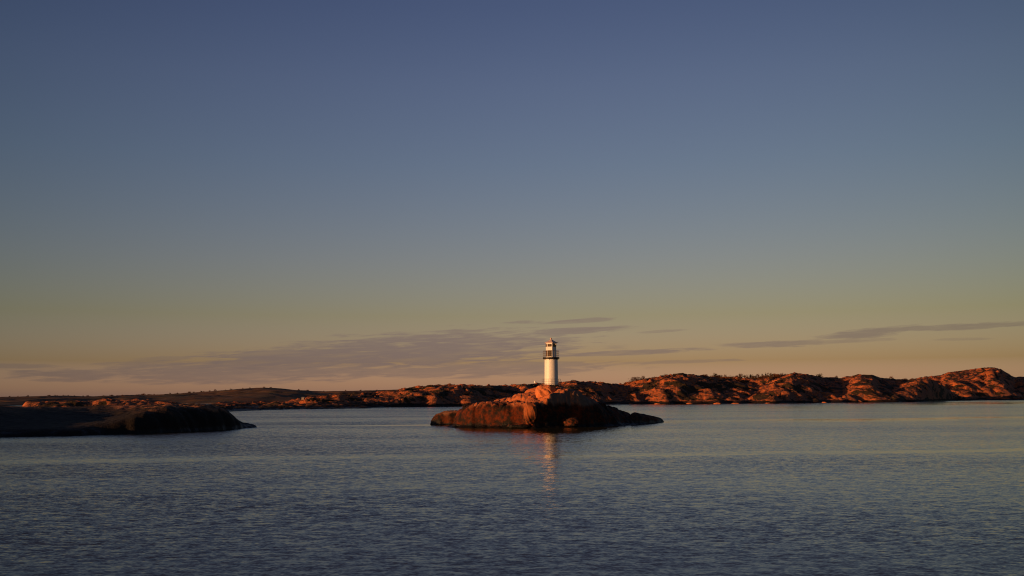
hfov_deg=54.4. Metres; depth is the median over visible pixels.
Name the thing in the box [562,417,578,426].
boulder
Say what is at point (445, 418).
rock
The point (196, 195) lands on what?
sky
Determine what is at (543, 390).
boulder
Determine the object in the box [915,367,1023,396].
rocky hills
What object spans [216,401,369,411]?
skerry
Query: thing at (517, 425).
rock
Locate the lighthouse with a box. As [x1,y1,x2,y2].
[542,338,560,386]
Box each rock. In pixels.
[430,410,457,424]
[507,424,529,427]
[630,412,663,423]
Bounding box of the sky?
[0,0,1023,396]
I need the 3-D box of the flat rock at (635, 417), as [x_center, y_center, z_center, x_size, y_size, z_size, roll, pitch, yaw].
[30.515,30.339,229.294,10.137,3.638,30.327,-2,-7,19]
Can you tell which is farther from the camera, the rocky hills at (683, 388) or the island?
the rocky hills at (683, 388)
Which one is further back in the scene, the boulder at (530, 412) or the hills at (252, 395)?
the hills at (252, 395)
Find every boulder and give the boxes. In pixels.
[524,402,536,425]
[535,384,555,398]
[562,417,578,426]
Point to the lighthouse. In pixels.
(551, 368)
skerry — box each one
[23,398,181,406]
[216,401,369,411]
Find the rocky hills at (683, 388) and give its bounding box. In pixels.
[208,372,1023,408]
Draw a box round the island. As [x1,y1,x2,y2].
[0,403,256,436]
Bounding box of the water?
[0,400,1023,575]
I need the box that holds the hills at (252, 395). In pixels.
[0,388,397,405]
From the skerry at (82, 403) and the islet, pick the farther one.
the skerry at (82, 403)
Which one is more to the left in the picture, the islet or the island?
the island
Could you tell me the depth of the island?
186.05 m
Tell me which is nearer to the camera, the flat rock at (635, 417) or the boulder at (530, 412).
the boulder at (530, 412)
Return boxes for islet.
[447,386,647,427]

